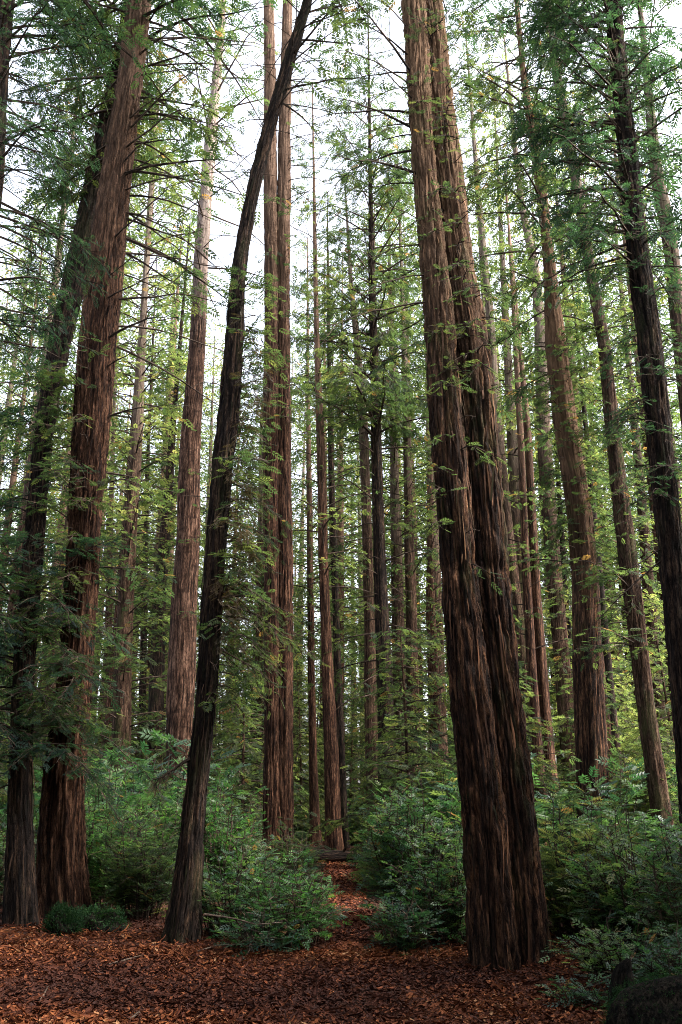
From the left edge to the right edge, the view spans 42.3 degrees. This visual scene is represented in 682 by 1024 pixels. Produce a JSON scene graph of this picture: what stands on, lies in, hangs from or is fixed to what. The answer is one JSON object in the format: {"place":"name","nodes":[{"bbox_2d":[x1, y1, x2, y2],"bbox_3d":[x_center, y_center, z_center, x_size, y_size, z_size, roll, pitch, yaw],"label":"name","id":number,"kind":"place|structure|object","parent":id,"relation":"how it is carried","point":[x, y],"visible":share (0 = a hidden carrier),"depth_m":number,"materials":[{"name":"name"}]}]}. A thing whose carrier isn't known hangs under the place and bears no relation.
{"place":"outdoors","nodes":[
{"label":"outdoors","id":0,"kind":"place"},
{"bbox_2d":[0,836,655,1023],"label":"ground","id":1,"kind":"structure","parent":0,"point":[158,924],"depth_m":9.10,"materials":[{"name":"brown plant"}]},
{"bbox_2d":[0,188,53,621],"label":"redwood tree","id":2,"kind":"object","parent":1,"relation":"on","point":[11,384],"visible":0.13,"depth_m":56.32,"materials":[{"name":"green plant"}]},
{"bbox_2d":[0,215,64,693],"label":"redwood tree","id":3,"kind":"object","parent":1,"relation":"on","point":[11,483],"visible":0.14,"depth_m":47.62,"materials":[{"name":"green plant"}]},
{"bbox_2d":[0,639,118,811],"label":"young redwood","id":4,"kind":"object","parent":1,"relation":"on","point":[49,681],"visible":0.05,"depth_m":24.47,"materials":[{"name":"green plant"}]},
{"bbox_2d":[37,900,87,936],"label":"shrub","id":5,"kind":"object","parent":1,"relation":"on","point":[65,919],"visible":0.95,"depth_m":11.20,"materials":[{"name":"green plant"}]},
{"bbox_2d":[0,29,127,784],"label":"redwood tree","id":6,"kind":"object","parent":1,"relation":"on","point":[25,490],"visible":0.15,"depth_m":40.20,"materials":[{"name":"green plant"}]},
{"bbox_2d":[0,121,154,774],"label":"redwood tree","id":7,"kind":"object","parent":1,"relation":"on","point":[65,525],"visible":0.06,"depth_m":43.95,"materials":[{"name":"green plant"}]},
{"bbox_2d":[52,206,151,674],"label":"redwood tree","id":8,"kind":"object","parent":1,"relation":"on","point":[124,417],"visible":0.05,"depth_m":62.82,"materials":[{"name":"green plant"}]},
{"bbox_2d":[75,903,131,933],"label":"shrub","id":9,"kind":"object","parent":1,"relation":"on","point":[104,919],"visible":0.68,"depth_m":11.69,"materials":[{"name":"green plant"}]},
{"bbox_2d":[56,255,153,746],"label":"redwood tree","id":10,"kind":"object","parent":1,"relation":"on","point":[114,529],"visible":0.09,"depth_m":37.72,"materials":[{"name":"green plant"}]},
{"bbox_2d":[0,0,227,404],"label":"redwood tree","id":11,"kind":"object","parent":1,"relation":"on","point":[7,21],"visible":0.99,"depth_m":13.18,"materials":[{"name":"green plant"}]},
{"bbox_2d":[84,752,166,907],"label":"shrub","id":12,"kind":"object","parent":1,"relation":"on","point":[94,865],"visible":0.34,"depth_m":14.42,"materials":[{"name":"green plant"}]},
{"bbox_2d":[40,52,214,773],"bbox_3d":[-8.747,-4.806,37.188,7.133,36.253,6.831,13,-23,-35],"label":"redwood tree","id":13,"kind":"object","parent":1,"relation":"on","point":[108,700],"visible":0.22,"depth_m":36.91,"materials":[{"name":"green plant"}]},
{"bbox_2d":[40,10,215,783],"bbox_3d":[-7.223,-5.707,31.198,5.304,33.991,6.058,-11,-22,31],"label":"redwood tree","id":14,"kind":"object","parent":1,"relation":"on","point":[124,666],"visible":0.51,"depth_m":29.35,"materials":[{"name":"green plant"}]},
{"bbox_2d":[35,728,228,875],"bbox_3d":[-4.060,5.851,17.217,3.798,3.078,3.211,4,-19,-13],"label":"shrub","id":15,"kind":"object","parent":1,"relation":"on","point":[142,785],"visible":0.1,"depth_m":17.01,"materials":[{"name":"green plant"}]},
{"bbox_2d":[96,258,184,772],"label":"redwood tree","id":16,"kind":"object","parent":1,"relation":"on","point":[142,635],"visible":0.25,"depth_m":39.35,"materials":[{"name":"green plant"}]},
{"bbox_2d":[0,0,282,927],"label":"redwood tree","id":17,"kind":"object","parent":1,"relation":"on","point":[20,896],"visible":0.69,"depth_m":13.74,"materials":[{"name":"green plant"}]},
{"bbox_2d":[90,788,208,920],"bbox_3d":[-2.884,5.147,13.292,1.857,1.878,1.823,15,-23,-37],"label":"shrub","id":18,"kind":"object","parent":1,"relation":"on","point":[137,876],"visible":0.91,"depth_m":12.88,"materials":[{"name":"green plant"}]},
{"bbox_2d":[0,0,300,919],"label":"redwood tree","id":19,"kind":"object","parent":1,"relation":"on","point":[62,870],"visible":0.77,"depth_m":15.92,"materials":[{"name":"green plant"}]},
{"bbox_2d":[100,207,213,733],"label":"redwood tree","id":20,"kind":"object","parent":1,"relation":"on","point":[159,434],"visible":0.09,"depth_m":54.84,"materials":[{"name":"green plant"}]},
{"bbox_2d":[89,221,228,771],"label":"redwood tree","id":21,"kind":"object","parent":1,"relation":"on","point":[156,660],"visible":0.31,"depth_m":30.76,"materials":[{"name":"green plant"}]},
{"bbox_2d":[104,189,218,742],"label":"redwood tree","id":22,"kind":"object","parent":1,"relation":"on","point":[169,396],"visible":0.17,"depth_m":52.03,"materials":[{"name":"green plant"}]},
{"bbox_2d":[127,779,209,898],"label":"shrub","id":23,"kind":"object","parent":1,"relation":"on","point":[163,815],"visible":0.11,"depth_m":16.06,"materials":[{"name":"green plant"}]},
{"bbox_2d":[101,733,250,834],"bbox_3d":[-3.993,6.790,20.277,3.985,3.230,3.370,-3,-19,10],"label":"shrub","id":24,"kind":"object","parent":1,"relation":"on","point":[228,770],"visible":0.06,"depth_m":20.25,"materials":[{"name":"green plant"}]},
{"bbox_2d":[132,280,231,779],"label":"redwood tree","id":25,"kind":"object","parent":1,"relation":"on","point":[211,434],"visible":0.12,"depth_m":37.96,"materials":[{"name":"green plant"}]},
{"bbox_2d":[164,315,249,764],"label":"redwood tree","id":26,"kind":"object","parent":1,"relation":"on","point":[211,442],"visible":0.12,"depth_m":42.50,"materials":[{"name":"green plant"}]},
{"bbox_2d":[163,624,260,811],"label":"young redwood","id":27,"kind":"object","parent":1,"relation":"on","point":[220,749],"visible":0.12,"depth_m":30.89,"materials":[{"name":"green plant"}]},
{"bbox_2d":[174,764,278,900],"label":"shrub","id":28,"kind":"object","parent":1,"relation":"on","point":[214,838],"visible":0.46,"depth_m":15.50,"materials":[{"name":"green plant"}]},
{"bbox_2d":[124,0,344,796],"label":"redwood tree","id":29,"kind":"object","parent":1,"relation":"on","point":[181,677],"visible":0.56,"depth_m":25.31,"materials":[{"name":"green plant"}]},
{"bbox_2d":[208,655,260,808],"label":"young redwood","id":30,"kind":"object","parent":1,"relation":"on","point":[225,743],"visible":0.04,"depth_m":36.70,"materials":[{"name":"green plant"}]},
{"bbox_2d":[165,833,306,937],"bbox_3d":[-1.382,4.968,11.729,1.937,1.294,1.644,0,-18,0],"label":"shrub","id":31,"kind":"object","parent":1,"relation":"on","point":[227,908],"visible":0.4,"depth_m":11.49,"materials":[{"name":"green plant"}]},
{"bbox_2d":[206,890,308,959],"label":"shrub","id":32,"kind":"object","parent":1,"relation":"on","point":[252,943],"visible":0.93,"depth_m":10.28,"materials":[{"name":"green plant"}]},
{"bbox_2d":[210,351,305,789],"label":"redwood tree","id":33,"kind":"object","parent":1,"relation":"on","point":[254,635],"visible":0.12,"depth_m":46.43,"materials":[{"name":"green plant"}]},
{"bbox_2d":[210,660,317,866],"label":"young redwood","id":34,"kind":"object","parent":1,"relation":"on","point":[254,755],"visible":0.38,"depth_m":23.04,"materials":[{"name":"green plant"}]},
{"bbox_2d":[225,701,312,860],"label":"young redwood","id":35,"kind":"object","parent":1,"relation":"on","point":[260,785],"visible":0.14,"depth_m":27.25,"materials":[{"name":"green plant"}]},
{"bbox_2d":[228,349,313,806],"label":"redwood tree","id":36,"kind":"object","parent":1,"relation":"on","point":[261,579],"visible":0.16,"depth_m":38.83,"materials":[{"name":"green plant"}]},
{"bbox_2d":[147,0,395,944],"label":"redwood tree","id":37,"kind":"object","parent":1,"relation":"on","point":[184,917],"visible":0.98,"depth_m":12.65,"materials":[{"name":"green plant"}]},
{"bbox_2d":[227,347,321,837],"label":"redwood tree","id":38,"kind":"object","parent":1,"relation":"on","point":[295,590],"visible":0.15,"depth_m":38.23,"materials":[{"name":"green plant"}]},
{"bbox_2d":[244,348,318,755],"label":"redwood tree","id":39,"kind":"object","parent":1,"relation":"on","point":[292,368],"visible":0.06,"depth_m":66.18,"materials":[{"name":"green plant"}]},
{"bbox_2d":[209,0,356,881],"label":"redwood tree","id":40,"kind":"object","parent":1,"relation":"on","point":[278,782],"visible":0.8,"depth_m":21.70,"materials":[{"name":"green plant"}]},
{"bbox_2d":[221,849,352,950],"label":"shrub","id":41,"kind":"object","parent":1,"relation":"on","point":[306,908],"visible":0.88,"depth_m":10.87,"materials":[{"name":"green plant"}]},
{"bbox_2d":[257,817,336,887],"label":"shrub","id":42,"kind":"object","parent":1,"relation":"on","point":[283,849],"visible":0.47,"depth_m":17.11,"materials":[{"name":"green plant"}]},
{"bbox_2d":[291,361,319,784],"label":"redwood tree","id":43,"kind":"object","parent":1,"relation":"on","point":[300,574],"visible":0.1,"depth_m":83.50,"materials":[{"name":"green plant"}]},
{"bbox_2d":[258,239,358,845],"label":"redwood tree","id":44,"kind":"object","parent":1,"relation":"on","point":[313,796],"visible":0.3,"depth_m":38.25,"materials":[{"name":"green plant"}]},
{"bbox_2d":[293,660,324,840],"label":"young redwood","id":45,"kind":"object","parent":1,"relation":"on","point":[302,749],"visible":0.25,"depth_m":39.27,"materials":[{"name":"green plant"}]},
{"bbox_2d":[262,252,363,806],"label":"redwood tree","id":46,"kind":"object","parent":1,"relation":"on","point":[296,508],"visible":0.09,"depth_m":56.09,"materials":[{"name":"green plant"}]},
{"bbox_2d":[293,653,356,828],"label":"young redwood","id":47,"kind":"object","parent":1,"relation":"on","point":[320,743],"visible":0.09,"depth_m":45.53,"materials":[{"name":"green plant"}]},
{"bbox_2d":[260,85,402,850],"bbox_3d":[-0.775,-3.349,31.766,4.844,30.182,5.029,-8,-20,22],"label":"redwood tree","id":48,"kind":"object","parent":1,"relation":"on","point":[334,838],"visible":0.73,"depth_m":30.34,"materials":[{"name":"green plant"}]},
{"bbox_2d":[291,193,372,847],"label":"redwood tree","id":49,"kind":"object","parent":1,"relation":"on","point":[335,613],"visible":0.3,"depth_m":37.71,"materials":[{"name":"green plant"}]},
{"bbox_2d":[303,842,362,862],"bbox_3d":[-0.009,9.842,25.479,2.221,0.574,0.372,5,-19,-16],"label":"fallen log","id":50,"kind":"object","parent":1,"relation":"on","point":[336,855],"visible":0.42,"depth_m":25.28,"materials":[{"name":"brown wood"}]},
{"bbox_2d":[318,669,365,831],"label":"young redwood","id":51,"kind":"object","parent":1,"relation":"on","point":[354,757],"visible":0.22,"depth_m":42.26,"materials":[{"name":"green plant"}]},
{"bbox_2d":[291,248,405,805],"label":"redwood tree","id":52,"kind":"object","parent":1,"relation":"on","point":[339,541],"visible":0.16,"depth_m":45.34,"materials":[{"name":"green plant"}]},
{"bbox_2d":[303,189,428,838],"bbox_3d":[0.921,-1.292,33.293,5.206,27.230,4.726,11,-21,-29],"label":"redwood tree","id":53,"kind":"object","parent":1,"relation":"on","point":[369,706],"visible":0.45,"depth_m":32.93,"materials":[{"name":"green plant"}]},
{"bbox_2d":[290,2,448,819],"bbox_3d":[1.270,-6.511,33.421,7.480,37.192,9.516,0,-18,0],"label":"redwood tree","id":54,"kind":"object","parent":1,"relation":"on","point":[373,386],"visible":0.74,"depth_m":33.05,"materials":[{"name":"green plant"}]},
{"bbox_2d":[314,194,441,792],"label":"redwood tree","id":55,"kind":"object","parent":1,"relation":"on","point":[358,579],"visible":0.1,"depth_m":58.53,"materials":[{"name":"green plant"}]},
{"bbox_2d":[313,628,455,885],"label":"young redwood","id":56,"kind":"object","parent":1,"relation":"on","point":[353,818],"visible":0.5,"depth_m":19.29,"materials":[{"name":"green plant"}]},
{"bbox_2d":[333,147,448,792],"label":"redwood tree","id":57,"kind":"object","parent":1,"relation":"on","point":[397,574],"visible":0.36,"depth_m":34.11,"materials":[{"name":"green plant"}]},
{"bbox_2d":[336,138,448,792],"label":"redwood tree","id":58,"kind":"object","parent":1,"relation":"on","point":[410,564],"visible":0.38,"depth_m":32.88,"materials":[{"name":"green plant"}]},
{"bbox_2d":[341,703,444,870],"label":"young redwood","id":59,"kind":"object","parent":1,"relation":"on","point":[398,733],"visible":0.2,"depth_m":23.70,"materials":[{"name":"green plant"}]},
{"bbox_2d":[350,205,454,771],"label":"redwood tree","id":60,"kind":"object","parent":1,"relation":"on","point":[420,650],"visible":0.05,"depth_m":52.03,"materials":[{"name":"green plant"}]},
{"bbox_2d":[343,771,462,919],"bbox_3d":[1.064,4.815,12.711,2.088,2.106,2.002,0,-18,0],"label":"shrub","id":61,"kind":"object","parent":1,"relation":"on","point":[392,853],"visible":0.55,"depth_m":12.50,"materials":[{"name":"green plant"}]},
{"bbox_2d":[359,267,453,779],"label":"redwood tree","id":62,"kind":"object","parent":1,"relation":"on","point":[431,666],"visible":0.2,"depth_m":36.66,"materials":[{"name":"green plant"}]},
{"bbox_2d":[357,889,460,954],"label":"shrub","id":63,"kind":"object","parent":1,"relation":"on","point":[410,921],"visible":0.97,"depth_m":10.46,"materials":[{"name":"green plant"}]},
{"bbox_2d":[371,157,451,773],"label":"redwood tree","id":64,"kind":"object","parent":1,"relation":"on","point":[442,669],"visible":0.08,"depth_m":40.87,"materials":[{"name":"green plant"}]},
{"bbox_2d":[380,714,460,841],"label":"shrub","id":65,"kind":"object","parent":1,"relation":"on","point":[437,774],"visible":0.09,"depth_m":18.10,"materials":[{"name":"green plant"}]},
{"bbox_2d":[378,809,466,944],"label":"shrub","id":66,"kind":"object","parent":1,"relation":"on","point":[453,914],"visible":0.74,"depth_m":11.07,"materials":[{"name":"green plant"}]},
{"bbox_2d":[298,0,554,972],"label":"redwood tree","id":67,"kind":"object","parent":1,"relation":"on","point":[506,920],"visible":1,"depth_m":11.06,"materials":[{"name":"brown plant"}]},
{"bbox_2d":[395,752,558,883],"bbox_3d":[2.674,5.910,16.866,3.564,2.888,3.014,13,-22,-34],"label":"shrub","id":68,"kind":"object","parent":1,"relation":"on","point":[455,812],"visible":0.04,"depth_m":16.58,"materials":[{"name":"green plant"}]},
{"bbox_2d":[457,41,534,752],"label":"redwood tree","id":69,"kind":"object","parent":1,"relation":"on","point":[514,578],"visible":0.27,"depth_m":34.30,"materials":[{"name":"green plant"}]},
{"bbox_2d":[431,622,581,886],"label":"young redwood","id":70,"kind":"object","parent":1,"relation":"on","point":[537,764],"visible":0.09,"depth_m":19.27,"materials":[{"name":"green plant"}]},
{"bbox_2d":[461,65,580,739],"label":"redwood tree","id":71,"kind":"object","parent":1,"relation":"on","point":[512,464],"visible":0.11,"depth_m":36.40,"materials":[{"name":"green plant"}]},
{"bbox_2d":[469,29,599,802],"bbox_3d":[7.750,-4.918,33.212,5.534,34.367,4.927,0,-18,0],"label":"redwood tree","id":72,"kind":"object","parent":1,"relation":"on","point":[564,705],"visible":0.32,"depth_m":31.43,"materials":[{"name":"green plant"}]},
{"bbox_2d":[447,0,643,830],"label":"redwood tree","id":73,"kind":"object","parent":1,"relation":"on","point":[591,738],"visible":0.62,"depth_m":23.18,"materials":[{"name":"green plant"}]},
{"bbox_2d":[489,173,603,802],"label":"redwood tree","id":74,"kind":"object","parent":1,"relation":"on","point":[536,661],"visible":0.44,"depth_m":27.69,"materials":[{"name":"green plant"}]},
{"bbox_2d":[519,670,575,812],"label":"young redwood","id":75,"kind":"object","parent":1,"relation":"on","point":[544,779],"visible":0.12,"depth_m":23.86,"materials":[{"name":"green plant"}]},
{"bbox_2d":[446,0,673,846],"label":"redwood tree","id":76,"kind":"object","parent":1,"relation":"on","point":[639,652],"visible":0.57,"depth_m":20.61,"materials":[{"name":"green plant"}]},
{"bbox_2d":[443,0,681,856],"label":"redwood tree","id":77,"kind":"object","parent":1,"relation":"on","point":[631,165],"visible":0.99,"depth_m":14.85,"materials":[{"name":"green plant"}]},
{"bbox_2d":[497,168,627,777],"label":"redwood tree","id":78,"kind":"object","parent":1,"relation":"on","point":[524,294],"visible":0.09,"depth_m":49.55,"materials":[{"name":"green plant"}]},
{"bbox_2d":[520,265,629,701],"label":"redwood tree","id":79,"kind":"object","parent":1,"relation":"on","point":[560,516],"visible":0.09,"depth_m":33.99,"materials":[{"name":"green plant"}]},
{"bbox_2d":[501,109,653,802],"bbox_3d":[7.071,-2.606,27.469,4.996,26.302,3.876,-15,-23,37],"label":"redwood tree","id":80,"kind":"object","parent":1,"relation":"on","point":[539,438],"visible":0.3,"depth_m":27.15,"materials":[{"name":"green plant"}]},
{"bbox_2d":[522,588,635,800],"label":"young redwood","id":81,"kind":"object","parent":1,"relation":"on","point":[561,721],"visible":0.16,"depth_m":29.38,"materials":[{"name":"green plant"}]},
{"bbox_2d":[534,953,628,1009],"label":"shrub","id":82,"kind":"object","parent":1,"relation":"on","point":[581,993],"visible":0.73,"depth_m":7.76,"materials":[{"name":"green plant"}]},
{"bbox_2d":[507,109,657,657],"bbox_3d":[9.856,-3.475,36.251,5.647,33.674,5.940,6,-19,-17],"label":"redwood tree","id":83,"kind":"object","parent":1,"relation":"on","point":[568,347],"visible":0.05,"depth_m":36.31,"materials":[{"name":"green plant"}]},
{"bbox_2d":[542,671,642,817],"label":"young redwood","id":84,"kind":"object","parent":1,"relation":"on","point":[608,701],"visible":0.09,"depth_m":22.80,"materials":[{"name":"green plant"}]},
{"bbox_2d":[534,780,655,943],"bbox_3d":[3.071,4.489,11.385,1.900,1.962,1.920,9,-20,-26],"label":"shrub","id":85,"kind":"object","parent":1,"relation":"on","point":[554,866],"visible":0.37,"depth_m":11.12,"materials":[{"name":"green plant"}]},
{"bbox_2d":[534,756,666,874],"bbox_3d":[5.006,6.323,17.790,3.277,2.656,2.771,2,-19,-6],"label":"shrub","id":86,"kind":"object","parent":1,"relation":"on","point":[594,812],"visible":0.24,"depth_m":17.60,"materials":[{"name":"green plant"}]},
{"bbox_2d":[541,257,663,787],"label":"redwood tree","id":87,"kind":"object","parent":1,"relation":"on","point":[608,668],"visible":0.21,"depth_m":29.37,"materials":[{"name":"green plant"}]},
{"bbox_2d":[552,603,666,814],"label":"young redwood","id":88,"kind":"object","parent":1,"relation":"on","point":[620,702],"visible":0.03,"depth_m":29.84,"materials":[{"name":"green plant"}]},
{"bbox_2d":[538,902,681,984],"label":"shrub","id":89,"kind":"object","parent":1,"relation":"on","point":[601,965],"visible":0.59,"depth_m":8.72,"materials":[{"name":"green plant"}]},
{"bbox_2d":[545,793,681,955],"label":"shrub","id":90,"kind":"object","parent":1,"relation":"on","point":[606,900],"visible":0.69,"depth_m":10.05,"materials":[{"name":"green plant"}]},
{"bbox_2d":[554,0,681,428],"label":"redwood tree","id":91,"kind":"object","parent":1,"relation":"on","point":[675,318],"visible":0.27,"depth_m":21.16,"materials":[{"name":"green plant"}]},
{"bbox_2d":[558,147,681,783],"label":"redwood tree","id":92,"kind":"object","parent":1,"relation":"on","point":[626,653],"visible":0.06,"depth_m":48.39,"materials":[{"name":"green plant"}]},
{"bbox_2d":[608,958,634,1004],"bbox_3d":[2.342,4.012,7.312,0.296,0.556,0.279,0,-18,0],"label":"broken stub","id":93,"kind":"object","parent":1,"relation":"on","point":[622,970],"visible":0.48,"depth_m":7.32,"materials":[{"name":"brown wood"}]},
{"bbox_2d":[565,739,678,861],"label":"shrub","id":94,"kind":"object","parent":1,"relation":"on","point":[631,809],"visible":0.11,"depth_m":19.78,"materials":[{"name":"green plant"}]},
{"bbox_2d":[573,74,681,768],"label":"redwood tree","id":95,"kind":"object","parent":1,"relation":"on","point":[654,541],"visible":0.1,"depth_m":35.88,"materials":[{"name":"green plant"}]},
{"bbox_2d":[586,171,680,776],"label":"redwood tree","id":96,"kind":"object","parent":1,"relation":"on","point":[650,559],"visible":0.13,"depth_m":35.30,"materials":[{"name":"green plant"}]},
{"bbox_2d":[593,54,681,751],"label":"redwood tree","id":97,"kind":"object","parent":1,"relation":"on","point":[673,439],"visible":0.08,"depth_m":47.73,"materials":[{"name":"green plant"}]},
{"bbox_2d":[598,966,681,1023],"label":"mossy stump","id":98,"kind":"object","parent":1,"relation":"on","point":[655,1001],"visible":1,"depth_m":6.33,"materials":[{"name":"green plant"}]},
{"bbox_2d":[611,582,677,807],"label":"young redwood","id":99,"kind":"object","parent":1,"relation":"on","point":[664,733],"visible":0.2,"depth_m":23.73,"materials":[{"name":"green plant"}]},
{"bbox_2d":[610,921,681,983],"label":"shrub","id":100,"kind":"object","parent":1,"relation":"on","point":[668,963],"visible":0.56,"depth_m":8.03,"materials":[{"name":"green plant"}]},
{"bbox_2d":[617,807,681,960],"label":"shrub","id":101,"kind":"object","parent":1,"relation":"on","point":[672,910],"visible":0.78,"depth_m":9.35,"materials":[{"name":"green plant"}]},
{"bbox_2d":[622,727,679,871],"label":"young redwood","id":102,"kind":"object","parent":1,"relation":"on","point":[668,765],"visible":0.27,"depth_m":19.58,"materials":[{"name":"green plant"}]},
{"bbox_2d":[0,0,681,800],"label":"sky","id":103,"kind":"structure","parent":0,"point":[226,212],"materials":[{"name":"white"}]},
{"bbox_2d":[323,862,401,988],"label":"path","id":104,"kind":"structure","parent":0,"point":[357,942],"depth_m":11.36,"materials":[{"name":"brown soil"}]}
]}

